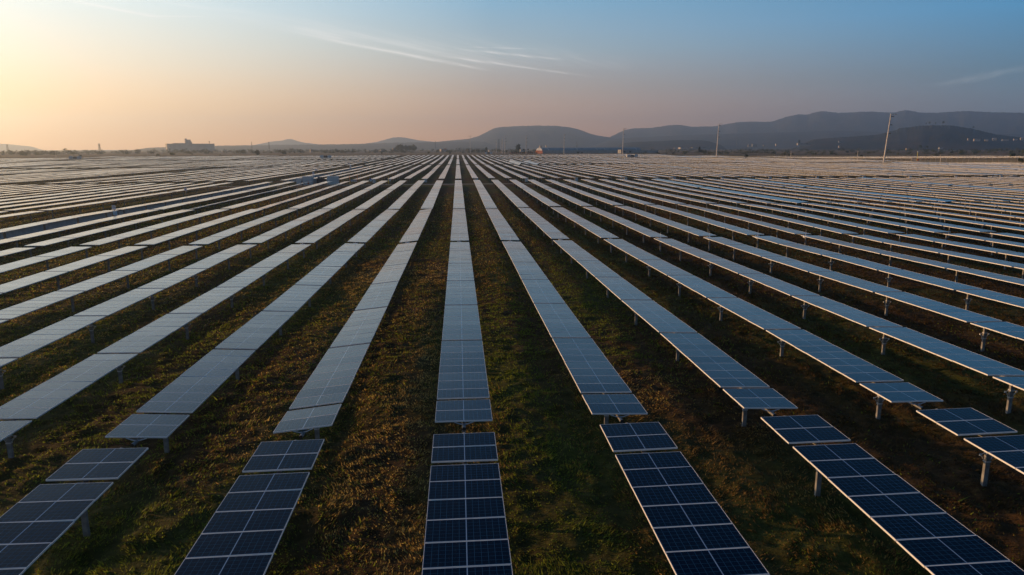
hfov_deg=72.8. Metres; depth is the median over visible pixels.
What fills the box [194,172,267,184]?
solar table
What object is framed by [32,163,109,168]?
solar table
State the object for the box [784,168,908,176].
solar table
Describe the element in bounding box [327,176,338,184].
equipment cabinet
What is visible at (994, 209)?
solar table
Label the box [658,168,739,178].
solar table
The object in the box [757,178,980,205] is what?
solar table
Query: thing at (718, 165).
solar table
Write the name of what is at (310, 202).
solar table
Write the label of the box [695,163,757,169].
solar table
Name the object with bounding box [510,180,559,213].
solar table
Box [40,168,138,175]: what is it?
solar table
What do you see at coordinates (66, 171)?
solar table
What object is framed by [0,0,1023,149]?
sky
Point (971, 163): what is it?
solar table
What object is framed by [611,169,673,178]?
solar table
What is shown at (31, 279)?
solar table
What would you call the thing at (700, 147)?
house
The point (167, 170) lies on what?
solar table
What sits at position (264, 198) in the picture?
solar table
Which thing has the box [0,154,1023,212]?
distant solar tables
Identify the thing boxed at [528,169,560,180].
solar table
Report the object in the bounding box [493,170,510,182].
solar table
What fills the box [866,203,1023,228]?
solar table
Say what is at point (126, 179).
solar table
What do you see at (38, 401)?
solar table
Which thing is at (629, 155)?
inverter station
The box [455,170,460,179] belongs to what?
solar table
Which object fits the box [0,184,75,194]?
solar table
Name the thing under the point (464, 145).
hill
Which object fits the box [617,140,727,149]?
hill
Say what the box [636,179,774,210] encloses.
solar table
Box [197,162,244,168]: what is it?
solar table
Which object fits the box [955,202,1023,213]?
solar table
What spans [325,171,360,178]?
solar table
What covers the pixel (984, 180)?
solar table
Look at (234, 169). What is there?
solar table
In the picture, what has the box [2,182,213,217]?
solar table
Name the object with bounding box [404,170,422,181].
solar table
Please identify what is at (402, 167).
service road
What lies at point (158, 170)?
solar table
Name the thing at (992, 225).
solar table
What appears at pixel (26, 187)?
solar table
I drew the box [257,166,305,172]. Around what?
solar table
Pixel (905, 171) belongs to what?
solar table
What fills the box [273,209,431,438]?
solar table
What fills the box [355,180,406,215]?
solar table
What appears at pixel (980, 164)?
solar table
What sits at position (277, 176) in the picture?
solar table
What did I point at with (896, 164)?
solar table
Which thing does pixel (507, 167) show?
solar table
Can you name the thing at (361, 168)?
solar table
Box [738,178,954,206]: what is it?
solar table
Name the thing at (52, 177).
solar table
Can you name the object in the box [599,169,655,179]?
solar table
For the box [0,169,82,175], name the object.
solar table
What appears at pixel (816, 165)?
solar table
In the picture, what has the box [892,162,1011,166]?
solar table
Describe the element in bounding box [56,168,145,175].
solar table
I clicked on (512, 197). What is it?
solar table
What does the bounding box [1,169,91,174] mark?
solar table
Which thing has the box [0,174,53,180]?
solar table
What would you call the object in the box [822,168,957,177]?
solar table
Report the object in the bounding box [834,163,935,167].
solar table
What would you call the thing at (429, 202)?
solar table
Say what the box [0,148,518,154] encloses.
treeline
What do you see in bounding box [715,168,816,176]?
solar table
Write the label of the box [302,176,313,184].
equipment cabinet
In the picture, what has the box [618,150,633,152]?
house
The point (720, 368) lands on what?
solar table
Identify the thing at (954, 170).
solar table
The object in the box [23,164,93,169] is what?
solar table
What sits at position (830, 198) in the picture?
solar table
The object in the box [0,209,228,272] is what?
solar table
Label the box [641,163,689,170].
solar table
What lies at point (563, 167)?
solar table
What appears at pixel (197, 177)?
solar table
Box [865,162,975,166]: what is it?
solar table
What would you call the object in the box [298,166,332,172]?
solar table
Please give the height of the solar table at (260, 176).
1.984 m
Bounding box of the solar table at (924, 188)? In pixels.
[808,178,1023,203]
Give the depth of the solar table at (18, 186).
192.75 m
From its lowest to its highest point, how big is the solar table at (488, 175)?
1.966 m
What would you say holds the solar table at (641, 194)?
on the ground at (774, 559)
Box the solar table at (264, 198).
[220,181,331,214]
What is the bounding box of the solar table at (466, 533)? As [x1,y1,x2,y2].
[422,432,512,574]
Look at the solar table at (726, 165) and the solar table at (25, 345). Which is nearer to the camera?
the solar table at (25, 345)
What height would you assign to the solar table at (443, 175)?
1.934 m
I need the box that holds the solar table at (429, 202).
[421,180,442,208]
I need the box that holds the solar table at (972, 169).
[918,167,1022,171]
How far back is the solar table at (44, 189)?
179.00 m
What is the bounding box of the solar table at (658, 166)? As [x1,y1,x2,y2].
[635,164,679,169]
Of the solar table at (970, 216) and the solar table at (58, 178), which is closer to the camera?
the solar table at (970, 216)
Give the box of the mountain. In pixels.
[611,110,1023,138]
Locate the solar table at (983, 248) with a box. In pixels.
[742,204,1023,268]
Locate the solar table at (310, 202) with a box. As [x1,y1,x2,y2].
[288,181,367,216]
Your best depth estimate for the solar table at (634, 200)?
150.50 m
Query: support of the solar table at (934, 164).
on the ground at (774, 559)
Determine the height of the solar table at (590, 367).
2.635 m
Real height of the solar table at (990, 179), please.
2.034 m
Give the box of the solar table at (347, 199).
[321,181,386,215]
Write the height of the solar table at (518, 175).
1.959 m
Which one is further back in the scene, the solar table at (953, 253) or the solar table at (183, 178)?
the solar table at (183, 178)
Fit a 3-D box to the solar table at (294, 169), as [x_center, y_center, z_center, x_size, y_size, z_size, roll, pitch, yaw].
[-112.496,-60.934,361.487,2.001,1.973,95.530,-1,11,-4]
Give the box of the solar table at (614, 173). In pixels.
[588,169,640,177]
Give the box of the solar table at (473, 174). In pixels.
[468,169,477,179]
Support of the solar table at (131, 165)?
on the ground at (774, 559)
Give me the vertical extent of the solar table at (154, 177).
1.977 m
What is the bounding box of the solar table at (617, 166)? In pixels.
[596,164,635,168]
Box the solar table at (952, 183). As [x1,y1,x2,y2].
[873,177,1023,193]
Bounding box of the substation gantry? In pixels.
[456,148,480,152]
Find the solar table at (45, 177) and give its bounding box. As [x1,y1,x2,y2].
[9,174,85,182]
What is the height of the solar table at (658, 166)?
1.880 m
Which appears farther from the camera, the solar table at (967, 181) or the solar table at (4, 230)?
the solar table at (967, 181)
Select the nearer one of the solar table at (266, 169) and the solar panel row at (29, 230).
the solar panel row at (29, 230)
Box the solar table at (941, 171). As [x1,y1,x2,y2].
[873,168,1012,177]
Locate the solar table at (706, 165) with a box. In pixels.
[674,163,732,167]
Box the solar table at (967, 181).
[906,177,1023,187]
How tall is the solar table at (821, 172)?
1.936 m
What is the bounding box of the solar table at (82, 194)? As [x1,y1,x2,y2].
[0,183,174,208]
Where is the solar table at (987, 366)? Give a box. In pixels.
[584,207,1023,413]
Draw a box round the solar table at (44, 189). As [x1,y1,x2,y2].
[0,184,94,199]
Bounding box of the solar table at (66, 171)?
[15,168,118,174]
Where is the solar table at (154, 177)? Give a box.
[102,172,207,185]
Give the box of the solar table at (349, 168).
[335,165,363,171]
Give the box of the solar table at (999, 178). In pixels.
[974,177,1023,184]
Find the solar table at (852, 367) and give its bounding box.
[551,207,942,419]
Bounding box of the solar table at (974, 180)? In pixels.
[924,177,1023,187]
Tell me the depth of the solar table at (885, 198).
152.05 m
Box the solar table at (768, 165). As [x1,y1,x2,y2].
[732,163,801,169]
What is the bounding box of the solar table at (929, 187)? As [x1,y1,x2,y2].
[827,178,1023,200]
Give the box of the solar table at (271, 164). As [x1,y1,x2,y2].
[253,162,290,168]
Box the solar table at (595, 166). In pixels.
[576,164,611,169]
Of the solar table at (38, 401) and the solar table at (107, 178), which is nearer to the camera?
the solar table at (38, 401)
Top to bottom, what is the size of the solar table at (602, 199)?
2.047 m
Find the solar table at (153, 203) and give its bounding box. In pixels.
[112,182,269,213]
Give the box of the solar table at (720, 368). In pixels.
[519,208,797,426]
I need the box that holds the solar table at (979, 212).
[894,202,1023,226]
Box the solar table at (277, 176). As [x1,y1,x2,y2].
[244,171,310,184]
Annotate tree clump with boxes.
[395,144,416,149]
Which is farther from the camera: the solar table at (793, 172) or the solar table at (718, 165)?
the solar table at (718, 165)
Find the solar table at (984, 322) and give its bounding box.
[615,206,1023,351]
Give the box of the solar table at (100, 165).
[64,163,134,168]
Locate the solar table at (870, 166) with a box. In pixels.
[820,163,909,167]
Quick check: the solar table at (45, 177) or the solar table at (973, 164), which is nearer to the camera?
the solar table at (45, 177)
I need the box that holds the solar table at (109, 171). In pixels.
[72,168,153,173]
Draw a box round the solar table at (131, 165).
[99,163,165,167]
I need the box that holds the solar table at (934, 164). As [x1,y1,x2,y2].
[877,162,985,166]
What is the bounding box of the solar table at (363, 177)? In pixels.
[353,170,386,181]
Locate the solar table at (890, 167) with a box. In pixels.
[847,163,936,167]
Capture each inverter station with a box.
[69,156,81,158]
[626,154,637,156]
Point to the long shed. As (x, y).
(579, 150)
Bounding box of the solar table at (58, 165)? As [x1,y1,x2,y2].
[15,163,95,168]
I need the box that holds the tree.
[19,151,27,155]
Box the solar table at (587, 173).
[565,169,610,181]
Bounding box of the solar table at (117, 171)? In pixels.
[84,168,160,173]
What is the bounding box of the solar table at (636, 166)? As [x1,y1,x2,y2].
[617,164,656,169]
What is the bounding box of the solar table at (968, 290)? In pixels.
[648,205,1023,309]
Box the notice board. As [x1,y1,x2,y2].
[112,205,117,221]
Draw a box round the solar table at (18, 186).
[0,185,35,189]
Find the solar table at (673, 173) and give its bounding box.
[638,169,707,176]
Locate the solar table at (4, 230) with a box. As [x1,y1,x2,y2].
[0,210,118,238]
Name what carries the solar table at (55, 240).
on the ground at (774, 559)
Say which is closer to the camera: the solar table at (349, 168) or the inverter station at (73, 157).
the solar table at (349, 168)
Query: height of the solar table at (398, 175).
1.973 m
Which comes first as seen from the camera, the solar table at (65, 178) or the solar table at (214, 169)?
the solar table at (65, 178)
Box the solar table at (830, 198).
[689,179,864,208]
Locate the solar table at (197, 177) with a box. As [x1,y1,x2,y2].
[154,172,243,182]
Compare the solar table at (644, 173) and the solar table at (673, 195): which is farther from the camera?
the solar table at (644, 173)
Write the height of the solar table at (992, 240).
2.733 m
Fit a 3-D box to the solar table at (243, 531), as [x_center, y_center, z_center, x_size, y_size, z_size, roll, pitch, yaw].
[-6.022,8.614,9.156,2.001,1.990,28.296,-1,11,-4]
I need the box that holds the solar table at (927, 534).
[761,415,1023,574]
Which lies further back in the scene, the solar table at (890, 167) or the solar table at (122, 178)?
the solar table at (890, 167)
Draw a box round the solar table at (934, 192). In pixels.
[791,178,1023,203]
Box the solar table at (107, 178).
[49,173,168,184]
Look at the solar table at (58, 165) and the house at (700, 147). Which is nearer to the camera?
the solar table at (58, 165)
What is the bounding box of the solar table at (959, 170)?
[893,167,1016,176]
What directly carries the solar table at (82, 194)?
on the ground at (774, 559)
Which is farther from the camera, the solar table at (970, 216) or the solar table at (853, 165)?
the solar table at (853, 165)
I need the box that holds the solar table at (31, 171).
[5,169,64,172]
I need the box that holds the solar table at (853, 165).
[803,163,889,168]
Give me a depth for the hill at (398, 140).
8594.53 m
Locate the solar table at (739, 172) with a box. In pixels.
[690,168,785,177]
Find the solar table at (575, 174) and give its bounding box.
[555,170,592,179]
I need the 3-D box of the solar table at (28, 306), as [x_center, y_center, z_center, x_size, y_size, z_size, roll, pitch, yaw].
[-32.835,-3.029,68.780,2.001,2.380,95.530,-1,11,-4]
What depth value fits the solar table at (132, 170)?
346.65 m
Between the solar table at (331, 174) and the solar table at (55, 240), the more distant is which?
the solar table at (331, 174)
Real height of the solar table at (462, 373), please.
2.588 m
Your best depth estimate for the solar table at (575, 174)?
260.87 m
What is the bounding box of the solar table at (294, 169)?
[271,166,315,171]
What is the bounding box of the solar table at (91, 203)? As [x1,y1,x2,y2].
[41,183,229,217]
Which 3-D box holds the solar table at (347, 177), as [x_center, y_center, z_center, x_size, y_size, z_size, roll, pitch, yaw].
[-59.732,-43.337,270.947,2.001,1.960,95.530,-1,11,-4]
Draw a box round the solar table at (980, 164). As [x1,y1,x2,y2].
[919,162,1023,165]
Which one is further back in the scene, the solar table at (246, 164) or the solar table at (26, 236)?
the solar table at (246, 164)
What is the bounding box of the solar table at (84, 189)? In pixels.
[0,183,136,201]
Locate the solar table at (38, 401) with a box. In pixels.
[0,210,364,457]
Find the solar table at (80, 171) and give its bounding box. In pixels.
[30,168,128,175]
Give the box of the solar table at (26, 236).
[0,210,156,247]
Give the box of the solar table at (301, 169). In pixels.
[282,166,323,173]
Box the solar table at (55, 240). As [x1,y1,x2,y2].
[0,210,192,257]
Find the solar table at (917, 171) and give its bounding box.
[847,168,985,176]
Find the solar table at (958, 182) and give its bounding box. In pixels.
[890,177,1022,189]
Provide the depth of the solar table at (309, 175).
263.09 m
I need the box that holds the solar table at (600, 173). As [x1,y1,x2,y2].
[576,169,623,180]
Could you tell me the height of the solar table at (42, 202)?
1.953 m
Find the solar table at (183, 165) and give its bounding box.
[166,163,213,167]
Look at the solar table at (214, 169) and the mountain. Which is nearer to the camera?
the solar table at (214, 169)
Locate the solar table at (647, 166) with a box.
[624,164,667,171]
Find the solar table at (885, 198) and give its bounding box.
[724,178,923,207]
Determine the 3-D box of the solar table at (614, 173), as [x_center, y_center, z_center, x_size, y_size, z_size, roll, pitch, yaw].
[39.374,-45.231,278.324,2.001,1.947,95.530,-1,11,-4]
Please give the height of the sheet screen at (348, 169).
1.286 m
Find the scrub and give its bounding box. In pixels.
[524,147,1023,155]
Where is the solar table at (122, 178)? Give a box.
[64,173,181,185]
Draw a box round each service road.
[0,165,810,171]
[41,159,649,162]
[56,180,1000,188]
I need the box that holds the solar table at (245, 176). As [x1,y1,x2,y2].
[212,172,282,183]
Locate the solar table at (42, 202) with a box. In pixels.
[0,183,191,212]
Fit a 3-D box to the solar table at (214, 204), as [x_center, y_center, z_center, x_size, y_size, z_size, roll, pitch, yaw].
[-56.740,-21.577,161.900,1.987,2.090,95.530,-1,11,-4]
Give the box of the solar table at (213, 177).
[172,172,257,184]
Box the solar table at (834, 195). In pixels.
[703,178,896,207]
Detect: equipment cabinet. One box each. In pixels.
[296,178,301,184]
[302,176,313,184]
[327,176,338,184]
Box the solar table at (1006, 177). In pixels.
[988,176,1023,178]
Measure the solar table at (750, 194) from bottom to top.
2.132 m
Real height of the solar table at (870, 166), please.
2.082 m
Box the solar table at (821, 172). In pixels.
[762,168,876,178]
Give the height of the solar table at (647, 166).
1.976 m
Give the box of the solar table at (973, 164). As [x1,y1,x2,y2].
[911,162,1019,167]
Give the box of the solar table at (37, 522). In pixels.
[0,447,147,574]
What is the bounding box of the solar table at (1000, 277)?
[678,204,1023,285]
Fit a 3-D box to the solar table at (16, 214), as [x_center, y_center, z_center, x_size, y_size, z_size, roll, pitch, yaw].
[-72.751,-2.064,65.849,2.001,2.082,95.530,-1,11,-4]
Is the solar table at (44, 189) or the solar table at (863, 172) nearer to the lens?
the solar table at (44, 189)
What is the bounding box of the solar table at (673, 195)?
[599,179,714,207]
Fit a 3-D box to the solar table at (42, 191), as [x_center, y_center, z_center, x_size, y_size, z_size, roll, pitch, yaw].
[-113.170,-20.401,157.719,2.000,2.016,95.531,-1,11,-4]
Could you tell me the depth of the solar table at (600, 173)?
266.80 m
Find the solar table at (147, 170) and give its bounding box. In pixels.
[109,167,189,174]
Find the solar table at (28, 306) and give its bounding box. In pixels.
[0,209,297,323]
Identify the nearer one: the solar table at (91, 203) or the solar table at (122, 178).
the solar table at (91, 203)
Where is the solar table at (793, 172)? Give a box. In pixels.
[738,168,847,176]
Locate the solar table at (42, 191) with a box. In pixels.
[0,184,114,201]
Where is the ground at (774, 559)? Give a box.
[0,149,1023,574]
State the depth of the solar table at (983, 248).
77.54 m
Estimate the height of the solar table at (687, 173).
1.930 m
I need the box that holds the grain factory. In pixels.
[165,139,214,150]
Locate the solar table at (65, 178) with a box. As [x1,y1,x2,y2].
[0,173,131,184]
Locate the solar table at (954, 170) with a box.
[881,167,1022,176]
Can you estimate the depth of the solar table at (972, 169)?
298.98 m
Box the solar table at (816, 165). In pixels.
[773,163,860,167]
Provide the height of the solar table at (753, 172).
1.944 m
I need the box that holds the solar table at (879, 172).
[807,168,940,178]
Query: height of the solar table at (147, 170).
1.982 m
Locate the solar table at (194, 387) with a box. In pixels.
[105,209,398,452]
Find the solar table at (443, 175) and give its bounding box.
[438,170,447,179]
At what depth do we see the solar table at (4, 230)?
95.14 m
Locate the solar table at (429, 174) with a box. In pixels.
[422,170,435,178]
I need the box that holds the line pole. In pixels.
[883,114,896,162]
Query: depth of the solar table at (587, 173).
263.96 m
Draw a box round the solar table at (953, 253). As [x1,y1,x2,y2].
[710,204,1023,286]
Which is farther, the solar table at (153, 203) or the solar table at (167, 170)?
the solar table at (167, 170)
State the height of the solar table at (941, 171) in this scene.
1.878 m
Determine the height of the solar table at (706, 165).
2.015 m
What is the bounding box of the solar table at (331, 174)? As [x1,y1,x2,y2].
[314,171,348,178]
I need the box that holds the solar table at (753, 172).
[703,168,798,179]
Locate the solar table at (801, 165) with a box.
[761,163,836,167]
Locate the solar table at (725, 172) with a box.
[680,168,767,178]
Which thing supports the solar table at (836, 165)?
on the ground at (774, 559)
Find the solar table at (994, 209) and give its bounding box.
[925,202,1023,220]
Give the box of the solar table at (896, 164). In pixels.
[859,163,948,166]
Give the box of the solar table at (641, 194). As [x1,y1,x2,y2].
[581,179,685,209]
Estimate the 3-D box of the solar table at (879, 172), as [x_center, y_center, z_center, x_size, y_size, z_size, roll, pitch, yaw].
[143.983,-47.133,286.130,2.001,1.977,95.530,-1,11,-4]
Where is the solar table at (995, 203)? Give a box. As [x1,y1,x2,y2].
[981,201,1023,207]
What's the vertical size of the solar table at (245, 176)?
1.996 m
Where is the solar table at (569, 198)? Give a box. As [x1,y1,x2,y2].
[529,180,591,212]
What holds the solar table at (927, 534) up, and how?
on the ground at (774, 559)
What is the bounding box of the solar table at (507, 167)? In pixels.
[504,165,516,170]
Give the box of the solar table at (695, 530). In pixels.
[600,422,768,574]
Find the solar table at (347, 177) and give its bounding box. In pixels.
[339,170,374,182]
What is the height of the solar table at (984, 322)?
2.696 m
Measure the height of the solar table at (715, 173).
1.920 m
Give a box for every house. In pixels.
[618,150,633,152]
[691,147,708,148]
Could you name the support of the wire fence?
on the ground at (774, 559)
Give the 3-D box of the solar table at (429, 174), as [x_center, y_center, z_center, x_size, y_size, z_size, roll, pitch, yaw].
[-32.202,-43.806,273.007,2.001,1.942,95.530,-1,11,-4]
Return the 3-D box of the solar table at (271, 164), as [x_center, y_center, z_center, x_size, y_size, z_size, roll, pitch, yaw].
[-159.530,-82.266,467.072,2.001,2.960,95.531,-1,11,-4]
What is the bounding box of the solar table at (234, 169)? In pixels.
[212,167,263,173]
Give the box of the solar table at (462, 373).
[435,209,491,432]
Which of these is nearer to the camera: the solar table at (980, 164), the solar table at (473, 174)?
the solar table at (473, 174)
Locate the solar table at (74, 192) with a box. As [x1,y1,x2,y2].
[0,183,155,204]
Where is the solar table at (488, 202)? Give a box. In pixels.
[473,180,496,208]
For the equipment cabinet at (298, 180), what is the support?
on the concrete slab
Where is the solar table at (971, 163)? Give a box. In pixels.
[932,162,1010,165]
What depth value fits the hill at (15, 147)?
7124.91 m
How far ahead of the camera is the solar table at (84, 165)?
453.32 m
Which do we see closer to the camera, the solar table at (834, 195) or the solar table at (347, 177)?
the solar table at (834, 195)
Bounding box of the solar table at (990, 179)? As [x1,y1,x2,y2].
[957,177,1021,183]
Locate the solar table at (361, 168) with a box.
[349,165,374,171]
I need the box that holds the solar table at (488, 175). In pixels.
[481,170,494,180]
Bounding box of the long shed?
[536,147,657,153]
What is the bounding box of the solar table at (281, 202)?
[258,181,348,215]
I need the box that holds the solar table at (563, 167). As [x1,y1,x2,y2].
[550,165,575,171]
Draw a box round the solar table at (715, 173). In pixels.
[668,168,755,180]
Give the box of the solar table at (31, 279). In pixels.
[0,209,262,294]
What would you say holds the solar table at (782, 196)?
on the ground at (774, 559)
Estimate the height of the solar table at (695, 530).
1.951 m
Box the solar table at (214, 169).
[182,167,246,172]
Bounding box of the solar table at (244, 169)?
[223,167,273,174]
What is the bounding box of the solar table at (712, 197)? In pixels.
[618,179,745,210]
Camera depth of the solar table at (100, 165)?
458.33 m
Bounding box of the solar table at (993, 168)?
[965,167,1023,169]
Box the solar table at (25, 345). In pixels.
[0,209,331,388]
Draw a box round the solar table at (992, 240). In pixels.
[775,203,1023,254]
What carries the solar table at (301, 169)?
on the ground at (774, 559)
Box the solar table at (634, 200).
[563,179,652,211]
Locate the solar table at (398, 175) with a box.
[389,170,411,180]
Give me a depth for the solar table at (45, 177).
272.54 m
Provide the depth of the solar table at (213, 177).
252.77 m
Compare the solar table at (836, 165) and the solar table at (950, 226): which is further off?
the solar table at (836, 165)
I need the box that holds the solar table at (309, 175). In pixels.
[284,171,334,180]
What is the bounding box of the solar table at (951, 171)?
[872,167,1023,176]
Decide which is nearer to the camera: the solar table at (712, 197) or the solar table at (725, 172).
the solar table at (712, 197)
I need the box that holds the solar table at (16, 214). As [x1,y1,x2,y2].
[0,211,43,221]
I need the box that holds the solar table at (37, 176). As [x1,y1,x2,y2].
[1,174,77,180]
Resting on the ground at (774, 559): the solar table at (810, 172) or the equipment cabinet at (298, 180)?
the solar table at (810, 172)
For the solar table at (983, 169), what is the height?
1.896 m
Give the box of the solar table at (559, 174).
[540,169,577,178]
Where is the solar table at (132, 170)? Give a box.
[93,167,179,173]
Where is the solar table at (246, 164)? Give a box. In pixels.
[225,162,267,166]
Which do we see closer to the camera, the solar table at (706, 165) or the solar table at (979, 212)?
the solar table at (979, 212)
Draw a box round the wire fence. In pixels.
[757,154,1023,163]
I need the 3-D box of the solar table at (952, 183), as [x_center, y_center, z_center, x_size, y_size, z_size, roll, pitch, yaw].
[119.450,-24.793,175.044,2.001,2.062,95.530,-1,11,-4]
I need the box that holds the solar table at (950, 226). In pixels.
[802,203,1023,245]
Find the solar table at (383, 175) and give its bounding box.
[372,170,399,180]
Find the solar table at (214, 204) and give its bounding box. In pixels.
[187,181,311,213]
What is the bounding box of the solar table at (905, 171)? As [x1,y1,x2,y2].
[836,168,967,176]
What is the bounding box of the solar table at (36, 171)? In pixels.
[0,169,74,175]
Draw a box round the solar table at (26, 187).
[0,184,58,189]
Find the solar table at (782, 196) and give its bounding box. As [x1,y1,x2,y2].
[671,179,837,209]
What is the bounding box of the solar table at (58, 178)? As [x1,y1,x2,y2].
[0,173,119,184]
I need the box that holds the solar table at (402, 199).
[388,180,424,215]
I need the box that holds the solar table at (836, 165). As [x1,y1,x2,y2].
[790,163,880,169]
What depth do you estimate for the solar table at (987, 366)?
37.86 m
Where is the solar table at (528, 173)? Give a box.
[516,169,544,181]
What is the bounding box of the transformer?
[314,177,326,184]
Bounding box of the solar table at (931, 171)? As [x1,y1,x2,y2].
[849,167,1001,176]
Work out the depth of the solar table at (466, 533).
17.90 m
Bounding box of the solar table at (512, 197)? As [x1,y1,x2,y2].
[492,180,528,214]
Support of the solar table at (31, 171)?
on the ground at (774, 559)
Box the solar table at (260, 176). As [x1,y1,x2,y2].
[226,171,297,182]
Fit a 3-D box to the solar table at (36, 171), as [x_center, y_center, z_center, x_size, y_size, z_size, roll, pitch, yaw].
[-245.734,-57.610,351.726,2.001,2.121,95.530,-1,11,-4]
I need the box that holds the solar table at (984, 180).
[941,177,1023,185]
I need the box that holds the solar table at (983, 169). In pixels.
[937,167,1023,170]
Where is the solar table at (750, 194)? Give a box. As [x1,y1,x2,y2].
[652,178,806,209]
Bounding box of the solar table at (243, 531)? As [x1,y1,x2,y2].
[174,439,323,574]
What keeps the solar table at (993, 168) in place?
on the ground at (774, 559)
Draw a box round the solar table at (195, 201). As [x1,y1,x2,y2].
[152,182,291,213]
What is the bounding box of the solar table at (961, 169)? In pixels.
[904,167,1023,172]
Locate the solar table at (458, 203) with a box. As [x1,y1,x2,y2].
[453,180,464,208]
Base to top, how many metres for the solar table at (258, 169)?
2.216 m
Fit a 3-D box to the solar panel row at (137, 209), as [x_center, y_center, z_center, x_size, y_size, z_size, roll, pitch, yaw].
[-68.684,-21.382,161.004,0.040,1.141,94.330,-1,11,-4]
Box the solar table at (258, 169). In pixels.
[234,167,284,172]
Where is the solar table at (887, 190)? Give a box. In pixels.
[773,178,1009,207]
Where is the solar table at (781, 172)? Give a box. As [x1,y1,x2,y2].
[726,168,832,177]
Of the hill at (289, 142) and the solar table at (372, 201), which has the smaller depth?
the solar table at (372, 201)
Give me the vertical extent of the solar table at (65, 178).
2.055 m
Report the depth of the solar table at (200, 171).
347.10 m
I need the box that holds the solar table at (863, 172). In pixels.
[794,168,926,177]
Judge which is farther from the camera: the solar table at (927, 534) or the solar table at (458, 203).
the solar table at (458, 203)
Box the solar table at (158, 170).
[121,167,199,175]
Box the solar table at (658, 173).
[624,169,689,179]
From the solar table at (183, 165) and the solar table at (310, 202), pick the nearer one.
the solar table at (310, 202)
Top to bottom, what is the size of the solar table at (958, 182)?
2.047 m
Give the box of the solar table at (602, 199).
[547,180,622,212]
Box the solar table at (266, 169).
[246,167,289,172]
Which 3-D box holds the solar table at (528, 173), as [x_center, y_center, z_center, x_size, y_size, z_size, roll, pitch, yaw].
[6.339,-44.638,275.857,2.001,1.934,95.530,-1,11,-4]
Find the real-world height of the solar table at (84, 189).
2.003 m
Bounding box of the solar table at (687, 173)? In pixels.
[650,169,723,176]
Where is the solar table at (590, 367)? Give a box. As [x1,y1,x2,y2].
[486,209,647,423]
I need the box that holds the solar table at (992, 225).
[836,202,1023,236]
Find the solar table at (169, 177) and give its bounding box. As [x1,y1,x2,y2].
[123,172,221,185]
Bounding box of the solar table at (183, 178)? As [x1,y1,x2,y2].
[139,172,233,185]
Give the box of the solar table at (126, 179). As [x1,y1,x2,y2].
[85,173,191,185]
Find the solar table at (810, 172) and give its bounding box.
[750,168,862,178]
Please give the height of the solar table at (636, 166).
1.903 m
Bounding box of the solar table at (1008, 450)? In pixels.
[916,408,1023,485]
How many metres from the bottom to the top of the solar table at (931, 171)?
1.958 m
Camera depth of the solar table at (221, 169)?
338.21 m
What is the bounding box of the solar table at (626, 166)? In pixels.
[604,164,645,170]
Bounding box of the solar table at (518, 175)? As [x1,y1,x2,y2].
[505,170,526,180]
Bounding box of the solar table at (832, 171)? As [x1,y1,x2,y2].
[773,168,890,176]
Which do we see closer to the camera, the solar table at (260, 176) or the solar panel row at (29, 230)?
the solar panel row at (29, 230)
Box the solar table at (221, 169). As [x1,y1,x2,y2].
[194,167,252,172]
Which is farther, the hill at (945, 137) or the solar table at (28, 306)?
the hill at (945, 137)
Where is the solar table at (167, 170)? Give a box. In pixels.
[133,167,208,175]
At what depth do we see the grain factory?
2411.05 m
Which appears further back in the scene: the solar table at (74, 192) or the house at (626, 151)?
the house at (626, 151)
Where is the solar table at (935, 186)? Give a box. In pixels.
[839,177,1023,196]
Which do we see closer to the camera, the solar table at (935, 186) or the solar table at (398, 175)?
the solar table at (935, 186)
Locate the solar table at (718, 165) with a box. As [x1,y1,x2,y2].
[684,163,746,169]
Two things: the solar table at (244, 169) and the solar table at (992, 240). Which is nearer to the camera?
the solar table at (992, 240)
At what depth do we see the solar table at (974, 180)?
199.98 m
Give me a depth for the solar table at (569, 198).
149.02 m
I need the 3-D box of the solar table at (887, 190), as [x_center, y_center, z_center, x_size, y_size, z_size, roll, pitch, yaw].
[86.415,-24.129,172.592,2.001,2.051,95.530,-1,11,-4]
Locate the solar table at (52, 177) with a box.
[0,173,105,184]
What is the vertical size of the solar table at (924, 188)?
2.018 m
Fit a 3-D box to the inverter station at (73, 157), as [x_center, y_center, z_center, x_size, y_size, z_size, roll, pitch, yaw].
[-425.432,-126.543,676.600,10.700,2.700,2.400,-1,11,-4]
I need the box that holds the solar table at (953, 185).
[859,177,1023,193]
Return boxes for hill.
[0,144,40,150]
[136,141,503,150]
[257,139,319,144]
[365,137,430,143]
[440,125,615,148]
[587,131,1023,148]
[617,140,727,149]
[791,125,1023,149]
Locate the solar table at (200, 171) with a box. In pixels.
[170,167,236,173]
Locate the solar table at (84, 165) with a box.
[47,163,119,168]
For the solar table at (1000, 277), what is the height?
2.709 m
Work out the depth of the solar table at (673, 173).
272.89 m
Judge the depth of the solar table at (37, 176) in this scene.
277.97 m
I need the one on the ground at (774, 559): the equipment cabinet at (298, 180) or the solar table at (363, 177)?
the solar table at (363, 177)

